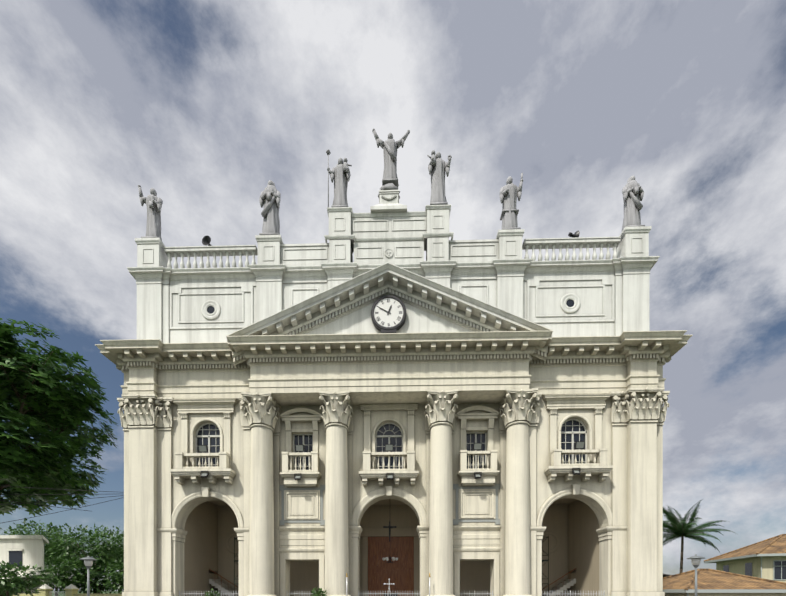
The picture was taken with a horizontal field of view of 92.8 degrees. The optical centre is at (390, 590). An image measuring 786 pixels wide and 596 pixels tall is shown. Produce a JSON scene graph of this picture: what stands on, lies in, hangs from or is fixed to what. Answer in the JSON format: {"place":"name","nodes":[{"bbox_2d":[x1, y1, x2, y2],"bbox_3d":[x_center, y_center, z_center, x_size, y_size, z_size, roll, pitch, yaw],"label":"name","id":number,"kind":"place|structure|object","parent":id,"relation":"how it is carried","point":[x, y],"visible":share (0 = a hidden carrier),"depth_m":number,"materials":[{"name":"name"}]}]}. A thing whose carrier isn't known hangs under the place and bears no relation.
{"place":"outdoors","nodes":[
{"label":"outdoors","id":0,"kind":"place"},
{"bbox_2d":[0,535,49,593],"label":"white building","id":1,"kind":"structure","parent":0,"point":[26,550],"depth_m":40.48,"materials":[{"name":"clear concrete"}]},
{"bbox_2d":[1,500,87,510],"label":"wire","id":2,"kind":"object","parent":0,"point":[43,505],"visible":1,"depth_m":28.59,"materials":[{"name":"black"}]},
{"bbox_2d":[52,591,117,595],"bbox_3d":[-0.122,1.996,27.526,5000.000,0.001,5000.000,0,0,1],"label":"boundary wall","id":3,"kind":"structure","parent":0,"point":[60,594],"depth_m":380.33,"materials":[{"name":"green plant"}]},
{"bbox_2d":[0,518,79,567],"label":"tree","id":4,"kind":"object","parent":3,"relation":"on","point":[38,533],"visible":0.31,"depth_m":57.43,"materials":[{"name":"green plant"}]},
{"bbox_2d":[3,529,82,573],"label":"tree","id":5,"kind":"object","parent":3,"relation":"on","point":[62,533],"visible":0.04,"depth_m":65.44,"materials":[{"name":"green plant"}]},
{"bbox_2d":[0,318,118,516],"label":"tree","id":6,"kind":"object","parent":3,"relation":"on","point":[39,396],"visible":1,"depth_m":31.56,"materials":[{"name":"green plant"}]},
{"bbox_2d":[44,555,86,595],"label":"bush","id":7,"kind":"object","parent":3,"relation":"on","point":[60,581],"visible":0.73,"depth_m":51.91,"materials":[{"name":"green plant"}]},
{"bbox_2d":[44,529,123,593],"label":"tree","id":8,"kind":"object","parent":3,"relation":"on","point":[78,552],"visible":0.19,"depth_m":59.74,"materials":[{"name":"green plant"}]},
{"bbox_2d":[45,523,123,593],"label":"tree","id":9,"kind":"object","parent":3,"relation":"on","point":[101,550],"visible":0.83,"depth_m":55.88,"materials":[{"name":"green plant"}]},
{"bbox_2d":[79,557,110,587],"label":"bush","id":10,"kind":"object","parent":3,"relation":"on","point":[99,574],"visible":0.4,"depth_m":54.69,"materials":[{"name":"green plant"}]},
{"bbox_2d":[67,561,123,593],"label":"bush","id":11,"kind":"object","parent":3,"relation":"on","point":[100,586],"visible":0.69,"depth_m":54.20,"materials":[{"name":"green plant"}]},
{"bbox_2d":[80,524,123,593],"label":"tree","id":12,"kind":"object","parent":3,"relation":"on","point":[117,528],"visible":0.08,"depth_m":72.68,"materials":[{"name":"green plant"}]},
{"bbox_2d":[102,558,123,592],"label":"bush","id":13,"kind":"object","parent":3,"relation":"on","point":[114,575],"visible":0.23,"depth_m":52.96,"materials":[{"name":"green plant"}]},
{"bbox_2d":[109,539,123,571],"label":"tree","id":14,"kind":"object","parent":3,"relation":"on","point":[119,554],"visible":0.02,"depth_m":61.26,"materials":[{"name":"green plant"}]},
{"bbox_2d":[663,499,734,572],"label":"palm","id":15,"kind":"object","parent":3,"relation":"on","point":[681,529],"visible":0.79,"depth_m":56.09,"materials":[{"name":"green plant"}]},
{"bbox_2d":[0,0,785,590],"label":"sky","id":16,"kind":"structure","parent":0,"point":[202,104],"materials":[{"name":"grey"}]},
{"bbox_2d":[663,569,785,595],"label":"roof","id":17,"kind":"structure","parent":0,"point":[711,582],"depth_m":28.90,"materials":[{"name":"orange tile"}]},
{"bbox_2d":[704,534,785,581],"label":"house","id":18,"kind":"structure","parent":0,"point":[765,559],"depth_m":40.43,"materials":[{"name":"paint"}]},
{"label":"forecourt paving","id":19,"kind":"structure","parent":0,"visible":0},
{"bbox_2d":[0,560,51,595],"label":"bush","id":20,"kind":"object","parent":19,"relation":"on","point":[15,587],"visible":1,"depth_m":24.06,"materials":[{"name":"green plant"}]},
{"bbox_2d":[12,584,121,595],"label":"gate wall","id":21,"kind":"structure","parent":19,"relation":"on","point":[71,589],"depth_m":36.11,"materials":[{"name":"paint"}]},
{"bbox_2d":[79,556,96,595],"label":"lamp post","id":22,"kind":"object","parent":19,"relation":"on","point":[88,561],"visible":1,"depth_m":22.91,"materials":[{"name":"grey metal"}]},
{"bbox_2d":[95,190,692,595],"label":"cathedral walls","id":23,"kind":"structure","parent":19,"relation":"on","point":[293,329],"depth_m":27.60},
{"bbox_2d":[0,494,91,494],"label":"wire","id":24,"kind":"object","parent":23,"relation":"attached to","point":[45,494],"visible":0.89,"depth_m":27.56,"materials":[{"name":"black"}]},
{"bbox_2d":[5,486,110,491],"bbox_3d":[-40.113,-8.426,22.646,42.119,2.230,0.036,0,0,-16],"label":"wire","id":25,"kind":"object","parent":23,"relation":"attached to","point":[58,489],"visible":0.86,"depth_m":27.14,"materials":[{"name":"black"}]},
{"bbox_2d":[0,495,123,504],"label":"wire","id":26,"kind":"object","parent":23,"relation":"attached to","point":[60,500],"visible":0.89,"depth_m":27.80,"materials":[{"name":"black"}]},
{"bbox_2d":[3,497,123,522],"bbox_3d":[-40.013,-4.672,26.645,40.514,4.935,0.036,0,0,-5],"label":"wire","id":27,"kind":"object","parent":23,"relation":"attached to","point":[61,511],"visible":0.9,"depth_m":27.91,"materials":[{"name":"black"}]},
{"bbox_2d":[138,185,162,240],"bbox_3d":[-18.342,-28.758,28.748,1.846,4.382,1.181,0,0,1],"label":"st peter statue","id":28,"kind":"object","parent":23,"relation":"on","point":[153,202],"visible":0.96,"depth_m":28.47,"materials":[{"name":"stone"}]},
{"bbox_2d":[198,445,207,452],"bbox_3d":[-13.633,-10.290,27.269,0.720,0.632,0.351,0,0,1],"label":"floodlight","id":29,"kind":"object","parent":23,"relation":"attached to","point":[202,448],"visible":0.79,"depth_m":27.18,"materials":[{"name":"black metal"}]},
{"bbox_2d":[201,471,208,477],"bbox_3d":[-13.342,-8.349,26.887,0.534,0.470,0.313,0,0,1],"label":"floodlight","id":30,"kind":"object","parent":23,"relation":"attached to","point":[203,475],"visible":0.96,"depth_m":26.84,"materials":[{"name":"black metal"}]},
{"bbox_2d":[202,236,211,245],"bbox_3d":[-13.952,-26.545,28.685,0.753,0.800,0.705,0,0,1],"label":"loudspeaker","id":31,"kind":"object","parent":23,"relation":"attached to","point":[206,240],"visible":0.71,"depth_m":28.47,"materials":[{"name":"black metal"}]},
{"bbox_2d":[179,590,238,595],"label":"fence","id":32,"kind":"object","parent":23,"relation":"attached to","point":[208,591],"depth_m":28.34,"materials":[{"name":"silver metal"}]},
{"bbox_2d":[226,533,238,553],"bbox_3d":[-14.350,-4.404,34.784,2.000,2.000,0.080,0,0,1],"label":"porch round window frame","id":33,"kind":"object","parent":23,"relation":"attached to","point":[227,540],"visible":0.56,"depth_m":34.77,"materials":[{"name":"paint"}]},
{"bbox_2d":[259,180,280,234],"bbox_3d":[-9.100,-28.904,28.532,1.633,4.674,1.255,0,0,1],"label":"veiled statue","id":34,"kind":"object","parent":23,"relation":"on","point":[269,198],"visible":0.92,"depth_m":28.17,"materials":[{"name":"stone"}]},
{"bbox_2d":[294,473,301,479],"bbox_3d":[-6.894,-8.489,27.931,0.534,0.470,0.313,0,0,1],"label":"floodlight","id":35,"kind":"object","parent":23,"relation":"attached to","point":[299,477],"visible":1,"depth_m":27.85,"materials":[{"name":"black metal"}]},
{"bbox_2d":[295,445,304,451],"bbox_3d":[-6.836,-10.712,28.284,0.720,0.632,0.351,0,0,1],"label":"floodlight","id":36,"kind":"object","parent":23,"relation":"attached to","point":[299,448],"visible":0.81,"depth_m":28.20,"materials":[{"name":"black metal"}]},
{"bbox_2d":[287,590,313,595],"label":"fence","id":37,"kind":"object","parent":23,"relation":"attached to","point":[299,593],"depth_m":29.08,"materials":[{"name":"silver metal"}]},
{"bbox_2d":[326,149,351,206],"bbox_3d":[-3.850,-30.814,28.391,1.949,4.504,1.170,0,0,1],"label":"st joseph statue","id":38,"kind":"object","parent":23,"relation":"on","point":[339,174],"visible":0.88,"depth_m":28.09,"materials":[{"name":"stone"}]},
{"bbox_2d":[371,295,405,332],"bbox_3d":[-0.119,-19.541,26.534,2.492,2.652,0.360,0,0,1],"label":"clock","id":39,"kind":"object","parent":23,"relation":"attached to","point":[388,313],"visible":1,"depth_m":26.40,"materials":[{"name":"white metal"}]},
{"bbox_2d":[358,579,419,595],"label":"gate","id":40,"kind":"structure","parent":23,"relation":"attached to","point":[390,593],"depth_m":28.91,"materials":[{"name":"silver metal"}]},
{"bbox_2d":[384,444,393,451],"bbox_3d":[-0.090,-10.652,28.041,0.720,0.632,0.351,0,0,1],"label":"floodlight","id":41,"kind":"object","parent":23,"relation":"attached to","point":[389,447],"visible":0.77,"depth_m":27.96,"materials":[{"name":"black metal"}]},
{"bbox_2d":[383,521,395,541],"bbox_3d":[-0.046,-5.935,30.665,1.100,3.857,0.200,0,0,1],"label":"cross","id":42,"kind":"object","parent":23,"relation":"hanging from","point":[389,526],"visible":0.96,"depth_m":30.65,"materials":[{"name":"black metal"}]},
{"bbox_2d":[280,484,499,524],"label":"wall panel molding","id":43,"kind":"structure","parent":23,"relation":"attached to","point":[321,488],"depth_m":28.46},
{"bbox_2d":[386,473,393,479],"bbox_3d":[-0.019,-8.426,27.663,0.565,0.496,0.333,0,0,1],"label":"floodlight","id":44,"kind":"object","parent":23,"relation":"attached to","point":[389,477],"visible":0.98,"depth_m":27.61,"materials":[{"name":"black metal"}]},
{"bbox_2d":[372,128,409,198],"bbox_3d":[0.069,-32.610,28.591,2.881,4.997,1.200,0,0,1],"label":"christ statue","id":45,"kind":"object","parent":23,"relation":"on","point":[389,146],"visible":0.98,"depth_m":28.29,"materials":[{"name":"stone"}]},
{"bbox_2d":[368,537,413,595],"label":"door","id":46,"kind":"structure","parent":23,"relation":"attached to","point":[399,572],"depth_m":34.36,"materials":[{"name":"brown wood"}]},
{"bbox_2d":[382,557,397,562],"bbox_3d":[-0.013,-5.108,32.025,1.380,5.512,1.233,0,0,1],"label":"chandelier","id":47,"kind":"object","parent":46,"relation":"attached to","point":[393,559],"visible":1,"depth_m":31.92,"materials":[{"name":"white metal"}]},
{"bbox_2d":[184,498,598,595],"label":"cathedral interior","id":48,"kind":"object","parent":23,"relation":"in","point":[570,523],"visible":0.35,"depth_m":34.12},
{"bbox_2d":[196,419,586,469],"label":"cathedral window frames","id":49,"kind":"structure","parent":23,"relation":"attached to","point":[572,432],"depth_m":28.78,"materials":[{"name":"white wood"}]},
{"bbox_2d":[197,299,584,469],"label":"window","id":50,"kind":"structure","parent":49,"relation":"in","point":[394,441],"depth_m":28.85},
{"bbox_2d":[167,243,616,595],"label":"columns","id":51,"kind":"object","parent":23,"relation":"attached to","point":[439,415],"visible":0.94,"depth_m":26.97,"materials":[{"name":"white stone"}]},
{"bbox_2d":[427,150,451,204],"bbox_3d":[3.670,-30.776,28.201,1.802,4.428,1.246,0,0,1],"label":"st anthony statue","id":52,"kind":"object","parent":23,"relation":"on","point":[438,166],"visible":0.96,"depth_m":27.90,"materials":[{"name":"stone"}]},
{"bbox_2d":[460,591,492,595],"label":"fence","id":53,"kind":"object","parent":23,"relation":"attached to","point":[474,593],"depth_m":28.74,"materials":[{"name":"silver metal"}]},
{"bbox_2d":[473,443,481,449],"bbox_3d":[6.520,-10.712,27.960,0.720,0.632,0.351,0,0,1],"label":"floodlight","id":54,"kind":"object","parent":23,"relation":"attached to","point":[477,446],"visible":0.92,"depth_m":27.87,"materials":[{"name":"black metal"}]},
{"bbox_2d":[474,472,481,478],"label":"floodlight","id":55,"kind":"object","parent":23,"relation":"attached to","point":[477,476],"visible":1,"depth_m":27.56,"materials":[{"name":"black metal"}]},
{"bbox_2d":[499,173,522,229],"bbox_3d":[9.011,-28.782,28.101,1.748,4.432,1.188,0,0,1],"label":"deacon statue","id":56,"kind":"object","parent":23,"relation":"on","point":[510,192],"visible":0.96,"depth_m":27.79,"materials":[{"name":"stone"}]},
{"bbox_2d":[542,531,559,552],"bbox_3d":[14.441,-4.404,34.084,2.000,2.000,0.080,0,0,1],"label":"porch round window frame","id":57,"kind":"object","parent":23,"relation":"attached to","point":[557,539],"visible":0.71,"depth_m":34.05,"materials":[{"name":"paint"}]},
{"bbox_2d":[568,231,579,237],"bbox_3d":[13.615,-26.545,27.988,0.650,0.800,0.760,0,0,-24],"label":"loudspeaker","id":58,"kind":"object","parent":23,"relation":"attached to","point":[575,234],"visible":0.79,"depth_m":27.90,"materials":[{"name":"black metal"}]},
{"bbox_2d":[544,590,604,595],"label":"fence","id":59,"kind":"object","parent":23,"relation":"attached to","point":[575,593],"depth_m":27.68,"materials":[{"name":"silver metal"}]},
{"bbox_2d":[572,468,579,474],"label":"floodlight","id":60,"kind":"object","parent":23,"relation":"attached to","point":[575,472],"visible":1,"depth_m":26.20,"materials":[{"name":"black metal"}]},
{"bbox_2d":[574,441,584,449],"bbox_3d":[13.460,-10.290,26.611,0.720,0.632,0.351,0,0,1],"label":"floodlight","id":61,"kind":"object","parent":23,"relation":"attached to","point":[579,445],"visible":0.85,"depth_m":26.54,"materials":[{"name":"black metal"}]},
{"bbox_2d":[622,176,644,230],"bbox_3d":[17.992,-28.716,27.875,1.502,4.298,1.154,0,0,1],"label":"veiled statue","id":62,"kind":"object","parent":23,"relation":"on","point":[632,192],"visible":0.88,"depth_m":27.55,"materials":[{"name":"stone"}]},
{"bbox_2d":[687,554,704,595],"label":"lamp post","id":63,"kind":"object","parent":19,"relation":"on","point":[696,561],"visible":1,"depth_m":22.02,"materials":[{"name":"grey metal"}]},
{"bbox_3d":[-0.078,1.621,29.351,43.540,0.750,10.350,0,0,1],"label":"porch floor and steps","id":64,"kind":"object","parent":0,"visible":0},
{"bbox_2d":[204,588,220,595],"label":"pot shrub","id":65,"kind":"object","parent":64,"relation":"on","point":[210,594],"visible":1,"depth_m":26.94,"materials":[{"name":"green plant"}]},
{"bbox_2d":[209,571,237,595],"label":"porch stairs","id":66,"kind":"structure","parent":64,"relation":"on","point":[225,587],"depth_m":33.24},
{"bbox_2d":[209,569,236,586],"bbox_3d":[-14.989,-0.762,33.209,4.832,4.016,0.070,0,0,1],"label":"stair handrail","id":67,"kind":"object","parent":66,"relation":"on","point":[221,578],"visible":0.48,"depth_m":33.20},
{"bbox_2d":[234,537,238,595],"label":"gate","id":68,"kind":"structure","parent":64,"relation":"on","point":[234,565],"depth_m":31.02,"materials":[{"name":"grey metal"}]},
{"bbox_2d":[311,587,326,595],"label":"pot shrub","id":69,"kind":"object","parent":64,"relation":"on","point":[318,592],"visible":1,"depth_m":26.10,"materials":[{"name":"green plant"}]},
{"bbox_2d":[542,536,548,595],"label":"scaffold","id":70,"kind":"object","parent":64,"relation":"on","point":[548,564],"visible":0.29,"depth_m":30.39,"materials":[{"name":"grey metal"}]},
{"bbox_2d":[542,570,575,595],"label":"porch stairs","id":71,"kind":"structure","parent":64,"relation":"on","point":[564,585],"depth_m":32.50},
{"bbox_2d":[542,568,575,589],"bbox_3d":[15.002,-0.762,32.480,4.832,4.016,0.070,0,0,1],"label":"stair handrail","id":72,"kind":"object","parent":71,"relation":"on","point":[559,578],"visible":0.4,"depth_m":32.47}
]}

